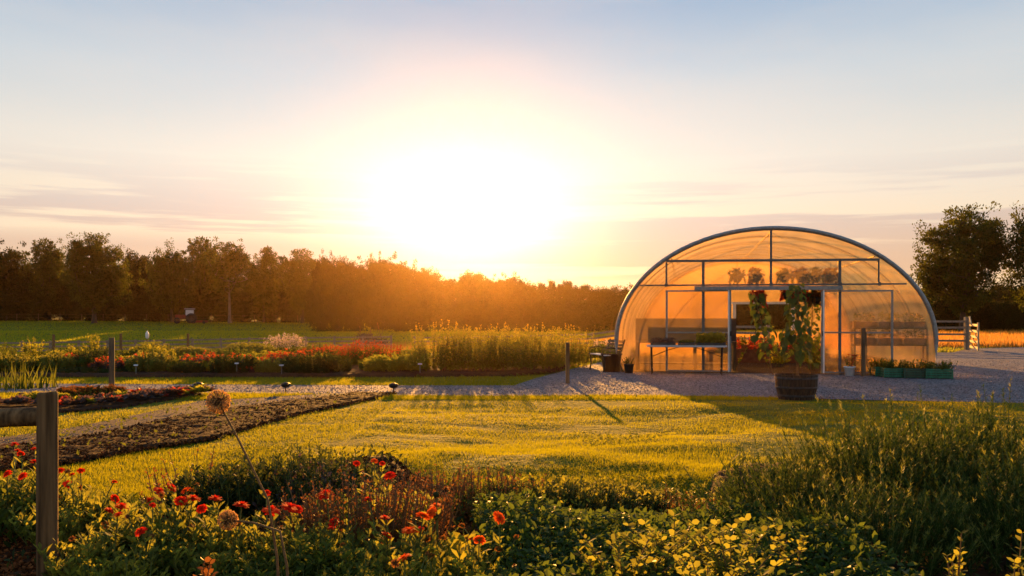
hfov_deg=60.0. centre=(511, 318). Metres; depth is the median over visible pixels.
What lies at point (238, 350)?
garden plant
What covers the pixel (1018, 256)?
tree
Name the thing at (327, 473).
sage bush
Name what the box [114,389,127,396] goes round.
lettuce
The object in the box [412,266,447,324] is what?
tree
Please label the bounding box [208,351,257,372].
garden plant
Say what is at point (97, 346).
garden plant
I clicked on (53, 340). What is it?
metal stake
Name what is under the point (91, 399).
lettuce
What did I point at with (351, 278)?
tree
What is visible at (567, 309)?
shrub
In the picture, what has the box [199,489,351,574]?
marigold plant
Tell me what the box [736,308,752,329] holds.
shrub
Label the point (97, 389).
sedum
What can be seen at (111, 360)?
wooden post
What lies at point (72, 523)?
marigold plant
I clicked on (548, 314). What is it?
shrub
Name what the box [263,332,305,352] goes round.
garden plant
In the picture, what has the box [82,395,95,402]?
lettuce
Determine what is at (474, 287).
tree
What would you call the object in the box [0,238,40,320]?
tree
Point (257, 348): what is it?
garden plant
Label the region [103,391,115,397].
lettuce
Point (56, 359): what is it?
garden plant
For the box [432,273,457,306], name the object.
tree
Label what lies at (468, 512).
shrub
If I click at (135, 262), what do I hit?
tree
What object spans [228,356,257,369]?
garden plant
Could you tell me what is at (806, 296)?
hanging basket
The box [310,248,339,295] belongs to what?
tree
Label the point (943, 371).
plastic crate
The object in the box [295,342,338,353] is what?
garden plant
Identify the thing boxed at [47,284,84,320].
shrub
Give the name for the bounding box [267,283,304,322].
shrub
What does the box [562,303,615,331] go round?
shrub
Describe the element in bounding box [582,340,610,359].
garden plant
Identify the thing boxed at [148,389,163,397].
lettuce
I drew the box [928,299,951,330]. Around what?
shrub
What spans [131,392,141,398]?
lettuce
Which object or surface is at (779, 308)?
shrub
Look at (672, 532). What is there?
leafy spray
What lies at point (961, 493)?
rosemary bush
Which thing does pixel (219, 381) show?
verge grass
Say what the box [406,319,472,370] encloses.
garden plant
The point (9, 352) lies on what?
garden plant
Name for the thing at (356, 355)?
garden plant
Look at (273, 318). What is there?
shrub
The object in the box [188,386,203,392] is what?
lettuce
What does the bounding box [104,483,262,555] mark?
marigold plant
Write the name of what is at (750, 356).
raised bed
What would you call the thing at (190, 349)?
garden plant
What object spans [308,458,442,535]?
marigold plant
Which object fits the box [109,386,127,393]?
sedum
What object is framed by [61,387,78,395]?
sedum
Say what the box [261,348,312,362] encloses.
garden plant
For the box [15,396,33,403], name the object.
lettuce
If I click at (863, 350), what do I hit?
wooden post
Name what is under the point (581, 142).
sky
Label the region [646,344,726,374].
folding table
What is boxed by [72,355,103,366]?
garden plant
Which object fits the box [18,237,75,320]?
tree
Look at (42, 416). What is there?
post and rail
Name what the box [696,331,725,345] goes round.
seed tray
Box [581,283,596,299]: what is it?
tree
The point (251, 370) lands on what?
garden plant
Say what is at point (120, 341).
metal stake
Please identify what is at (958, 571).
leafy spray
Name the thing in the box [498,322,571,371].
garden plant
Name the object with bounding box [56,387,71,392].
sedum
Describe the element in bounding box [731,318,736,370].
potting bench
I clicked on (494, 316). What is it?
shrub
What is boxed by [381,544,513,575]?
leafy plant
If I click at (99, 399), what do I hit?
lettuce
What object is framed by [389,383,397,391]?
path light
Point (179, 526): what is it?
leafy plant
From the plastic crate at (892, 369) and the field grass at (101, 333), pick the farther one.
the field grass at (101, 333)
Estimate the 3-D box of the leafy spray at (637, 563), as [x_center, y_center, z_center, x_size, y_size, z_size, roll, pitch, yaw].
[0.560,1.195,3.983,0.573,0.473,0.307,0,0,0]
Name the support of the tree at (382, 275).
on the ground at (578, 404)
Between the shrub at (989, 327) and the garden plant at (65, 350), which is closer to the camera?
the garden plant at (65, 350)
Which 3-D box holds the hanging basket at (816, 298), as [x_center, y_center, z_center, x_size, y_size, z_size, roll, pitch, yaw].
[7.794,-0.518,22.715,0.472,0.672,0.479,0,0,-40]
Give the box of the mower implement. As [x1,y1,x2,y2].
[193,320,207,323]
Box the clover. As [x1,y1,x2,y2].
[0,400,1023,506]
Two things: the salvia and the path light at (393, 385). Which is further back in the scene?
the path light at (393, 385)
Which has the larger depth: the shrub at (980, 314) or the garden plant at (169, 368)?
the shrub at (980, 314)
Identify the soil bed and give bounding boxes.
[0,361,565,377]
[0,391,395,471]
[0,393,204,412]
[0,453,1023,575]
[16,392,107,395]
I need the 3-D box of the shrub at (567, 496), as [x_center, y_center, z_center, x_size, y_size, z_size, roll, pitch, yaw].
[0.339,1.266,6.352,1.562,0.381,0.803,0,0,0]
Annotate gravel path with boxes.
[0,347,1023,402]
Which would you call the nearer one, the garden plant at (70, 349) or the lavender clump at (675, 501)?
the lavender clump at (675, 501)
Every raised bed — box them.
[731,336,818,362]
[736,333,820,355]
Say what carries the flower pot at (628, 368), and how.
on the gravel path
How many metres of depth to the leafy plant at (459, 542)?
4.45 m
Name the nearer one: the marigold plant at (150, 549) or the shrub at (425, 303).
the marigold plant at (150, 549)
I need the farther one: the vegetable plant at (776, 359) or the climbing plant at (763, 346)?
the vegetable plant at (776, 359)
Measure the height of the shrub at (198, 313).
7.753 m
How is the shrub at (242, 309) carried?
on the ground at (578, 404)
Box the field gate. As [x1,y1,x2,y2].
[969,316,978,350]
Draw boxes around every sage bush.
[161,455,320,521]
[231,441,397,522]
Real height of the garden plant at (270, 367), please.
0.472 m
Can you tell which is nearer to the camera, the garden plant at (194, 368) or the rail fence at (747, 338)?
the garden plant at (194, 368)
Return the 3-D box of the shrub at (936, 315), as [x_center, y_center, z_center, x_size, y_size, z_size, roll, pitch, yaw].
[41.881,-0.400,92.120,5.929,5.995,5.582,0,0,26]
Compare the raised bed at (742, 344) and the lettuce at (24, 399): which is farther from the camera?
the raised bed at (742, 344)
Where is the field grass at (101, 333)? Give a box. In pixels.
[0,320,1021,354]
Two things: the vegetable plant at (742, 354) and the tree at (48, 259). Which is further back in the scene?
the tree at (48, 259)
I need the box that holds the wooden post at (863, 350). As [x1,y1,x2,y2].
[861,328,874,375]
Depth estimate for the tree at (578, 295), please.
138.92 m
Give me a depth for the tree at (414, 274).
141.65 m
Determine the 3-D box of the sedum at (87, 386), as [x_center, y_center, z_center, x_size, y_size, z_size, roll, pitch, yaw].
[-7.975,1.328,16.521,0.298,0.204,0.325,0,0,0]
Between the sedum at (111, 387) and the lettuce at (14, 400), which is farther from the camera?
the sedum at (111, 387)
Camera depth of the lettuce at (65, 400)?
13.84 m
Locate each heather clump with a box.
[267,470,461,554]
[386,464,545,520]
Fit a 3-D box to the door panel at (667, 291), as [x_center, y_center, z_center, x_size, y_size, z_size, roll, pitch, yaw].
[4.824,0.324,22.959,1.660,2.113,0.040,0,0,11]
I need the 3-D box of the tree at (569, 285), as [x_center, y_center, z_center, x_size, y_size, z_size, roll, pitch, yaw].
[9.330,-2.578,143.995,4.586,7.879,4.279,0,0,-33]
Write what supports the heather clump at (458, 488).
on the soil bed at (983, 572)
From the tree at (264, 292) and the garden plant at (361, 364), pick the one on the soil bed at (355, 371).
the garden plant at (361, 364)
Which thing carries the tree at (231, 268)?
on the ground at (578, 404)
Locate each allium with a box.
[205,389,278,575]
[217,509,288,575]
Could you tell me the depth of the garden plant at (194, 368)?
22.18 m
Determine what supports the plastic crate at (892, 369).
on the gravel path
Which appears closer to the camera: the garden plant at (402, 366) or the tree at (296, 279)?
the garden plant at (402, 366)
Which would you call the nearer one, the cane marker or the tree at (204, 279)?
the cane marker
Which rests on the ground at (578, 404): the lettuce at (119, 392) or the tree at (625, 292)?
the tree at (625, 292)
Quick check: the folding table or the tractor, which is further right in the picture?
the folding table
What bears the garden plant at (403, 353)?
on the soil bed at (355, 371)
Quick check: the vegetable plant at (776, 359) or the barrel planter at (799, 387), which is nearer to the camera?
the barrel planter at (799, 387)
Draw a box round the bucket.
[843,354,857,375]
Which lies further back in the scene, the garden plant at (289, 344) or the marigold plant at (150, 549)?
the garden plant at (289, 344)
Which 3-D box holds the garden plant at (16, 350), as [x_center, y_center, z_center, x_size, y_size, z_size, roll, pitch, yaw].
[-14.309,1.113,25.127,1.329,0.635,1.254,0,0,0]
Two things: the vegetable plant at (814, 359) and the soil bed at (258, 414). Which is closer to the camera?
the soil bed at (258, 414)
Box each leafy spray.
[193,556,217,575]
[573,527,698,575]
[606,509,755,566]
[674,552,773,575]
[690,525,806,575]
[767,517,811,575]
[942,528,967,575]
[1005,529,1023,575]
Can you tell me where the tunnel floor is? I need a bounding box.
[621,359,820,373]
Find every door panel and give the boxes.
[666,290,730,371]
[821,290,892,373]
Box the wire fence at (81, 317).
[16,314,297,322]
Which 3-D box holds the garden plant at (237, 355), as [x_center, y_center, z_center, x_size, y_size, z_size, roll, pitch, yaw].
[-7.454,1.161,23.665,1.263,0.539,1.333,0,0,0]
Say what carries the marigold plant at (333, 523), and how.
on the soil bed at (983, 572)
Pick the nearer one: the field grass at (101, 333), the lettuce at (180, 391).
the lettuce at (180, 391)
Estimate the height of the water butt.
0.680 m
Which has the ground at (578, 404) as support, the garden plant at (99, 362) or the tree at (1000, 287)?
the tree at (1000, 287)
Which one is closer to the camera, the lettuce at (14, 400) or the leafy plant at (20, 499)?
the leafy plant at (20, 499)
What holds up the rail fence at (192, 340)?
on the ground at (578, 404)
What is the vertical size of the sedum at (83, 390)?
0.209 m
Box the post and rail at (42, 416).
[0,391,57,575]
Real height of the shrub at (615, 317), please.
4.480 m
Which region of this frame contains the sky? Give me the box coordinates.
[0,0,1023,299]
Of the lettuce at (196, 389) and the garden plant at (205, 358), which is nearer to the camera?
the lettuce at (196, 389)
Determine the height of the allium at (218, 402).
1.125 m
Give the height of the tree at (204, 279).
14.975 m
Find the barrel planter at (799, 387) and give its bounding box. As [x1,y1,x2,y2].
[774,373,818,400]
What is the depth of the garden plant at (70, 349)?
25.49 m
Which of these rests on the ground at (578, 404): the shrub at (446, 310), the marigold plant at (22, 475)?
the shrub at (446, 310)
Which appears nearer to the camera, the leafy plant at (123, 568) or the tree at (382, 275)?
the leafy plant at (123, 568)
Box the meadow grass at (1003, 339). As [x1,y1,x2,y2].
[2,328,1023,356]
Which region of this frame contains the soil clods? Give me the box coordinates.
[0,391,600,575]
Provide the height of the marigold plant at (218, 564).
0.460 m
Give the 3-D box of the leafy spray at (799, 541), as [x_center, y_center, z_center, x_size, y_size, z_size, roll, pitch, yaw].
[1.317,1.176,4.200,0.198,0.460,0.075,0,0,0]
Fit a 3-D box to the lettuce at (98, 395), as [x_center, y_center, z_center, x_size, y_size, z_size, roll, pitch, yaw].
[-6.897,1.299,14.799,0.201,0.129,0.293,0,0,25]
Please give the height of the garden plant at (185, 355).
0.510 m
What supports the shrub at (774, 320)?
on the ground at (578, 404)
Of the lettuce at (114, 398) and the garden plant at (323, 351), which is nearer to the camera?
the lettuce at (114, 398)
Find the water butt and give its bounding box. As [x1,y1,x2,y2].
[601,347,620,371]
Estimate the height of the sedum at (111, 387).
0.213 m
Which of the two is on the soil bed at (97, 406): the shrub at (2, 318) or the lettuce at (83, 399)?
the lettuce at (83, 399)
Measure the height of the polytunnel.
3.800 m
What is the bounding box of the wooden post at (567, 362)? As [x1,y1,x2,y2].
[566,342,569,383]
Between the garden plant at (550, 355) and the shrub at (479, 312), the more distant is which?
the shrub at (479, 312)
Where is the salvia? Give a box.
[139,443,237,514]
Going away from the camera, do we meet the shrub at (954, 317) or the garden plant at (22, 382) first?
the garden plant at (22, 382)
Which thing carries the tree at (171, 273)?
on the ground at (578, 404)
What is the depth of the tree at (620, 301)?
140.00 m
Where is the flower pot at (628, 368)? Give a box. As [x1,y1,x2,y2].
[622,356,633,372]
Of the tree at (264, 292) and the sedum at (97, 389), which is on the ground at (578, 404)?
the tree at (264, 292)
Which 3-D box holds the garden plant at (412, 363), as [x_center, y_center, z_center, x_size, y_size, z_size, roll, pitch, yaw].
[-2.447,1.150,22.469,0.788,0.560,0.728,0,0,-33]
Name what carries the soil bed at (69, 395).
on the ground at (578, 404)
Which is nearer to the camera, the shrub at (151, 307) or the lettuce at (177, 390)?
the lettuce at (177, 390)
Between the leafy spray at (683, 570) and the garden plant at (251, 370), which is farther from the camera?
the garden plant at (251, 370)
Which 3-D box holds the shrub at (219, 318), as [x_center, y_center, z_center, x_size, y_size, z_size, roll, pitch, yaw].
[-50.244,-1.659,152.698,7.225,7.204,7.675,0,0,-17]
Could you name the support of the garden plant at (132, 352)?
on the soil bed at (355, 371)
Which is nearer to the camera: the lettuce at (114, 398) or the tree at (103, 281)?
the lettuce at (114, 398)
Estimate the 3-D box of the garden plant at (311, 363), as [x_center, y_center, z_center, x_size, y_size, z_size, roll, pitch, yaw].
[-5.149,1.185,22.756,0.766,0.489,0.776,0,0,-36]
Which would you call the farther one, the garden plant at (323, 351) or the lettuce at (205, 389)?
the garden plant at (323, 351)
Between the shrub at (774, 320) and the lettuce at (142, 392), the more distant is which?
the shrub at (774, 320)
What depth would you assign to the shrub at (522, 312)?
113.28 m
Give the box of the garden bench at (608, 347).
[589,338,623,371]
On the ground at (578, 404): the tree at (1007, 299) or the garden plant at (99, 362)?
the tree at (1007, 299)
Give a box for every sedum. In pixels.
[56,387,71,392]
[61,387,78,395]
[72,386,91,395]
[76,384,91,390]
[93,385,109,393]
[101,383,115,392]
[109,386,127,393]
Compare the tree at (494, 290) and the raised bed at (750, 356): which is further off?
the tree at (494, 290)
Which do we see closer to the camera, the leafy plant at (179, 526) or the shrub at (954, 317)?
the leafy plant at (179, 526)
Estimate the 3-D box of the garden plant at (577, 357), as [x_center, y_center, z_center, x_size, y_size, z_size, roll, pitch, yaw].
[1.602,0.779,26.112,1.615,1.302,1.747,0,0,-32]
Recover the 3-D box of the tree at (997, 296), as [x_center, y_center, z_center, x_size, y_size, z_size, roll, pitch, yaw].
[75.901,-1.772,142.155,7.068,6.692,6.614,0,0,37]
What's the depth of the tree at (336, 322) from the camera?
111.74 m
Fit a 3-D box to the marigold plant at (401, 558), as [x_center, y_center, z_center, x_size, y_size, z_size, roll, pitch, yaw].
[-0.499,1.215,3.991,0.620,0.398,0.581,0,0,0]
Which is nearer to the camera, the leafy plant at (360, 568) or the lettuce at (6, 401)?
the leafy plant at (360, 568)
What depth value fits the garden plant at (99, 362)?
22.70 m
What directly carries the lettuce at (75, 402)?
on the soil bed at (97, 406)
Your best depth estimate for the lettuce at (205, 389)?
16.31 m
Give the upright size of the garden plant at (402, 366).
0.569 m
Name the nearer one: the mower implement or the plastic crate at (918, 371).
the plastic crate at (918, 371)
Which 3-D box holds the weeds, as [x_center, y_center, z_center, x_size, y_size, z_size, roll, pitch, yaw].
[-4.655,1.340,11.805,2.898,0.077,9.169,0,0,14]
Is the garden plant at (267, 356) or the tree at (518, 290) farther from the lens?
the tree at (518, 290)
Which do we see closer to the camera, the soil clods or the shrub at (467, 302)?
the soil clods
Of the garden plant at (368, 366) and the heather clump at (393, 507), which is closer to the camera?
the heather clump at (393, 507)
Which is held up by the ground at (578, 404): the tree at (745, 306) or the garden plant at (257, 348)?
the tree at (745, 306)
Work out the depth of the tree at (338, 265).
137.34 m
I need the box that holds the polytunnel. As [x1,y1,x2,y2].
[614,226,938,374]
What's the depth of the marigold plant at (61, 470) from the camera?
5.87 m
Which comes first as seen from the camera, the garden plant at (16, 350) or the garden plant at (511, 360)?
the garden plant at (511, 360)
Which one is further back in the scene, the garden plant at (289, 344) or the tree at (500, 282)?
the tree at (500, 282)
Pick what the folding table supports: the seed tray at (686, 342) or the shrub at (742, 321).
the seed tray at (686, 342)
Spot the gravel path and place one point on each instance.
(1015, 355)
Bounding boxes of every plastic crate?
[868,357,896,376]
[878,358,908,377]
[900,359,933,378]
[923,359,957,378]
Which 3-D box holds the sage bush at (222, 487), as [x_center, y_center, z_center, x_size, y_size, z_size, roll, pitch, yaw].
[-1.895,1.192,6.207,1.164,0.526,0.902,0,0,0]
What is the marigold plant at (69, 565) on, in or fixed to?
on the soil bed at (983, 572)
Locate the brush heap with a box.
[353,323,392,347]
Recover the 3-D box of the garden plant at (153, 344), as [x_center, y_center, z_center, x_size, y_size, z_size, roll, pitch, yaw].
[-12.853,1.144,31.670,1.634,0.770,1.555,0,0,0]
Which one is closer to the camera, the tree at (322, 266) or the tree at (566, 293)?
the tree at (322, 266)
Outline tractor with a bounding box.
[173,308,196,323]
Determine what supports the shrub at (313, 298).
on the ground at (578, 404)
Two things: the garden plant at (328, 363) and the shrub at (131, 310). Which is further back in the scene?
the shrub at (131, 310)
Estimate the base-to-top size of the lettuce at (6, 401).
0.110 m
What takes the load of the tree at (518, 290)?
on the ground at (578, 404)
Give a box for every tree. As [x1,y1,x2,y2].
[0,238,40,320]
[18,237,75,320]
[57,231,134,322]
[109,248,161,319]
[138,239,199,322]
[177,236,223,319]
[199,237,259,322]
[240,245,286,322]
[273,248,323,323]
[308,254,355,317]
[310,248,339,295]
[319,283,353,331]
[329,255,370,292]
[363,251,390,284]
[365,252,410,323]
[388,259,435,321]
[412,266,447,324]
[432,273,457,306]
[446,269,493,311]
[484,277,501,308]
[490,273,514,316]
[494,271,534,309]
[523,280,547,309]
[535,282,558,312]
[547,280,565,303]
[557,283,571,311]
[561,279,579,304]
[567,284,593,307]
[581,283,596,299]
[581,285,614,326]
[599,284,618,304]
[612,285,630,308]
[617,284,633,305]
[736,304,761,310]
[749,304,774,312]
[908,201,1015,332]
[978,288,1001,302]
[982,200,1023,312]
[988,281,1018,295]
[998,287,1023,301]
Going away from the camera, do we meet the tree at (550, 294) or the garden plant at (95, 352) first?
the garden plant at (95, 352)
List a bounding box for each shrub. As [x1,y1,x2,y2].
[0,288,38,320]
[0,306,5,320]
[22,283,67,320]
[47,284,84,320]
[64,299,103,320]
[85,293,123,321]
[103,294,147,321]
[142,291,195,321]
[175,286,220,321]
[200,289,239,322]
[218,291,272,322]
[256,298,288,322]
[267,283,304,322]
[301,277,333,331]
[342,282,383,331]
[361,284,393,329]
[377,291,423,331]
[407,289,453,331]
[427,299,474,331]
[451,297,478,330]
[452,469,667,515]
[452,477,545,523]
[467,302,494,330]
[479,305,519,331]
[511,303,536,331]
[526,299,565,331]
[551,300,585,330]
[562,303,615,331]
[604,305,620,330]
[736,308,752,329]
[739,308,778,329]
[767,304,789,329]
[927,298,945,319]
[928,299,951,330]
[932,291,972,330]
[971,301,994,330]
[977,299,1005,330]
[985,300,1023,330]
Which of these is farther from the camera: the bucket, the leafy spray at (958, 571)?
the bucket
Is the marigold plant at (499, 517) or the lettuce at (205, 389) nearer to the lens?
the marigold plant at (499, 517)
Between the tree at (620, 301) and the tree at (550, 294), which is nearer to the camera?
the tree at (550, 294)
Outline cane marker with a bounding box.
[145,331,148,344]
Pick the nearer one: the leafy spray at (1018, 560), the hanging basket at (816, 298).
the leafy spray at (1018, 560)
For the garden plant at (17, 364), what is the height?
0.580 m
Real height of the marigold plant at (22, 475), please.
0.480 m
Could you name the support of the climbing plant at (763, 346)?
on the barrel planter at (799, 387)
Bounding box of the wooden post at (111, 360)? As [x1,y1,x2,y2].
[109,338,114,385]
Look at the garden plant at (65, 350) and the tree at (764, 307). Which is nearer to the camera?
the garden plant at (65, 350)
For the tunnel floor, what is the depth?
24.95 m
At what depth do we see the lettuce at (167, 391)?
15.66 m
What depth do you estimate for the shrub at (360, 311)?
112.30 m
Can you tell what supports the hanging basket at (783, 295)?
hanging from the polytunnel
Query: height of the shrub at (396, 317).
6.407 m
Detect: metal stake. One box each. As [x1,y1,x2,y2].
[52,334,54,350]
[119,334,121,353]
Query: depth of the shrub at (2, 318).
151.85 m
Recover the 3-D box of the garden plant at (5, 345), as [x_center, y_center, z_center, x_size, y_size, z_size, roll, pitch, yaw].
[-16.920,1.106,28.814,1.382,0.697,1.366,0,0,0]
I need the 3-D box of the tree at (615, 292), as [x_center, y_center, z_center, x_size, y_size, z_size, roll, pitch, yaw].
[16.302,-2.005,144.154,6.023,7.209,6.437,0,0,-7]
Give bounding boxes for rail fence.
[0,335,391,353]
[413,325,769,345]
[936,317,968,349]
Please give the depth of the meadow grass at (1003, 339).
56.55 m
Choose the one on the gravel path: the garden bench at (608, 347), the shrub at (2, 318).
the garden bench at (608, 347)
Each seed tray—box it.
[651,337,675,344]
[678,339,694,344]
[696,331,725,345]
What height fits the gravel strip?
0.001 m
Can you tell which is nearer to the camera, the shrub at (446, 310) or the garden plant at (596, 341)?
the garden plant at (596, 341)
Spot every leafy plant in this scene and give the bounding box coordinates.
[0,471,95,542]
[58,491,148,533]
[76,544,192,575]
[91,513,252,575]
[204,532,390,575]
[314,558,408,575]
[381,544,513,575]
[420,522,496,574]
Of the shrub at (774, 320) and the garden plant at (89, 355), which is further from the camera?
the shrub at (774, 320)
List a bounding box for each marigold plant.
[0,442,87,519]
[5,447,95,502]
[7,468,156,554]
[33,494,198,575]
[63,496,215,575]
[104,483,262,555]
[148,495,301,575]
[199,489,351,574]
[254,489,403,570]
[305,496,455,575]
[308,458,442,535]
[331,492,514,575]
[361,551,454,575]
[437,530,527,575]
[459,511,553,574]
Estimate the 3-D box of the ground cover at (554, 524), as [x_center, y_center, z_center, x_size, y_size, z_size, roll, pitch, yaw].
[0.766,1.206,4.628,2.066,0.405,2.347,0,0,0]
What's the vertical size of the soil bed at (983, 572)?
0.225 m
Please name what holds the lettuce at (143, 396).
on the soil bed at (97, 406)
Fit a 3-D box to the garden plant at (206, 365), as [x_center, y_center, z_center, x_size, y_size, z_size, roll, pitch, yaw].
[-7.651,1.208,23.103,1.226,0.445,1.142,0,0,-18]
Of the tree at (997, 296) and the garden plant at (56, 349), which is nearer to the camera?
the garden plant at (56, 349)
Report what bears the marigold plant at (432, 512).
on the soil bed at (983, 572)
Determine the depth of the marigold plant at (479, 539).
4.21 m
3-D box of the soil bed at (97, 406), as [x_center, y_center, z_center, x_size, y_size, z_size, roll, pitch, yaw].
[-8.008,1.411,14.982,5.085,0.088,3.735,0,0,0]
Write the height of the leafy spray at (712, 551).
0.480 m
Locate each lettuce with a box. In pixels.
[2,397,11,403]
[8,394,27,403]
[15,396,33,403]
[60,398,70,405]
[66,398,84,405]
[78,396,90,404]
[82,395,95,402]
[84,397,95,404]
[93,392,103,397]
[94,397,107,402]
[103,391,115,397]
[106,395,119,401]
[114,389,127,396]
[121,393,135,399]
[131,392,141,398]
[132,393,146,398]
[135,389,148,397]
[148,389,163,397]
[164,387,177,394]
[167,388,181,394]
[170,387,184,394]
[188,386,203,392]
[198,385,209,392]
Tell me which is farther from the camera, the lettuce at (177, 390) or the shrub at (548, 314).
the shrub at (548, 314)
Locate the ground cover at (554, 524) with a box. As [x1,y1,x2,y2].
[465,488,923,575]
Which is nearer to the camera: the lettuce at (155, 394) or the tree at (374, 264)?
the lettuce at (155, 394)
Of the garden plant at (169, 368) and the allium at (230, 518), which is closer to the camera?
the allium at (230, 518)
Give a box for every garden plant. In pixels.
[0,342,13,351]
[0,346,27,361]
[0,351,36,371]
[0,362,57,390]
[2,347,33,359]
[18,390,68,398]
[19,337,44,356]
[32,352,69,366]
[36,350,76,370]
[37,345,98,356]
[37,349,80,358]
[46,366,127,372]
[55,344,88,354]
[69,343,120,360]
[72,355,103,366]
[73,349,108,365]
[83,332,106,350]
[87,356,125,369]
[115,344,157,355]
[123,348,178,371]
[127,344,176,356]
[129,340,172,352]
[165,358,203,371]
[168,345,217,356]
[172,360,206,372]
[176,352,201,361]
[179,350,222,364]
[199,357,230,370]
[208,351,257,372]
[215,352,253,361]
[216,341,279,354]
[224,346,255,356]
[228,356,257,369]
[239,363,265,372]
[241,350,295,357]
[253,357,285,372]
[257,351,287,362]
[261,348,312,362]
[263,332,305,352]
[280,349,352,372]
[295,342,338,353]
[299,355,322,371]
[302,344,354,358]
[329,339,402,364]
[358,357,370,369]
[362,354,402,371]
[364,352,416,371]
[391,348,421,369]
[403,353,430,371]
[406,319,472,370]
[431,325,508,370]
[469,322,545,370]
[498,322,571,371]
[541,323,596,366]
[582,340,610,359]
[593,338,613,351]
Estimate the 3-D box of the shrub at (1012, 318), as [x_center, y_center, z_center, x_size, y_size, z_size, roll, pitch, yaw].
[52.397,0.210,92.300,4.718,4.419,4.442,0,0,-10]
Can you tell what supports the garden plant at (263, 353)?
on the soil bed at (355, 371)
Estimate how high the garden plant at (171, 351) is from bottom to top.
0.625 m
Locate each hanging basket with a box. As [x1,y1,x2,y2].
[749,290,767,309]
[779,290,794,301]
[799,290,810,303]
[807,290,820,310]
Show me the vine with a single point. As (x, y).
(814, 350)
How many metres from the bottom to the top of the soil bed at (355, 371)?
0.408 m
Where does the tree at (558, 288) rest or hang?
on the ground at (578, 404)
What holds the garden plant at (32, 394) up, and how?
on the soil bed at (97, 406)
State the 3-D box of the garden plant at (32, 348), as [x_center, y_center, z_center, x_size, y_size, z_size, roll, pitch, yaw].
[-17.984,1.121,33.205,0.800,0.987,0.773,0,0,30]
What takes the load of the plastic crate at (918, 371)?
on the gravel path
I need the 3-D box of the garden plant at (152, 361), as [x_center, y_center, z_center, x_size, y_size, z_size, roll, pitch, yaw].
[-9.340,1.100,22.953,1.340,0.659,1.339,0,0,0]
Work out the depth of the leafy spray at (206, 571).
3.71 m
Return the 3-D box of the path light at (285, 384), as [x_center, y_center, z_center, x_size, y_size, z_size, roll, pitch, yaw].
[-4.305,1.345,16.856,0.180,0.270,0.176,0,0,0]
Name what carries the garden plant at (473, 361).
on the soil bed at (355, 371)
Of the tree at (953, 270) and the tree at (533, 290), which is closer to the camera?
the tree at (953, 270)
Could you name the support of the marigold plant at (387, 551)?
on the soil bed at (983, 572)
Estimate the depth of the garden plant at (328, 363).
22.07 m
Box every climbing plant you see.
[748,292,782,374]
[778,283,812,374]
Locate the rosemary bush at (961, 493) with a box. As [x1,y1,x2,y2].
[669,379,1023,575]
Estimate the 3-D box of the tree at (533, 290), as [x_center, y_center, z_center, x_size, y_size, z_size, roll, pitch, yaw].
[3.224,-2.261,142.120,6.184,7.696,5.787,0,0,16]
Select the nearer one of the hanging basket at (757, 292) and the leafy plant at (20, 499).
the leafy plant at (20, 499)
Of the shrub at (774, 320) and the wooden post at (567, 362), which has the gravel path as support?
the wooden post at (567, 362)
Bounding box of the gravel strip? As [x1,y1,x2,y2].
[0,393,345,444]
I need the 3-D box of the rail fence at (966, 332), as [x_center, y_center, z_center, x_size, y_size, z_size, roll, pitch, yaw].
[17.359,0.780,40.822,6.707,1.700,0.589,0,0,18]
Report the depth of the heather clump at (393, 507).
5.11 m
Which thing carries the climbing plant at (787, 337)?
on the barrel planter at (799, 387)
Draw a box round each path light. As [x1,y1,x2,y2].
[281,382,289,391]
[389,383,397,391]
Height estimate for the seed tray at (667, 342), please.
0.215 m
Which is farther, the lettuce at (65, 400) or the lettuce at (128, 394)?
the lettuce at (128, 394)
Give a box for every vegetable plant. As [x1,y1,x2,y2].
[731,344,746,364]
[759,344,790,366]
[803,335,820,369]
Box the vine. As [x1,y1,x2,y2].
[799,290,820,372]
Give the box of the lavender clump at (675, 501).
[600,481,722,514]
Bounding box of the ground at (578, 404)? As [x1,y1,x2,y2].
[0,311,1023,508]
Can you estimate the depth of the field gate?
38.45 m
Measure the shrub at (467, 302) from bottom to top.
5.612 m
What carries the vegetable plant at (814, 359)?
on the tunnel floor
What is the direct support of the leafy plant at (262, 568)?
on the soil bed at (983, 572)
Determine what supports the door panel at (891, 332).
in the polytunnel
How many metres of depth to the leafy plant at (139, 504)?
5.64 m
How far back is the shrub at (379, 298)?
119.54 m
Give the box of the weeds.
[0,391,377,462]
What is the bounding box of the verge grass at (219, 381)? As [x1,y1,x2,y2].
[0,345,1010,399]
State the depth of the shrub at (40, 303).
149.78 m
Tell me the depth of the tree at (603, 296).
138.89 m
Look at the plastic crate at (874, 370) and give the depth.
21.68 m
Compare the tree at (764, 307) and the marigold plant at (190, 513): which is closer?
the marigold plant at (190, 513)
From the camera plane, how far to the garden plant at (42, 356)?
23.07 m

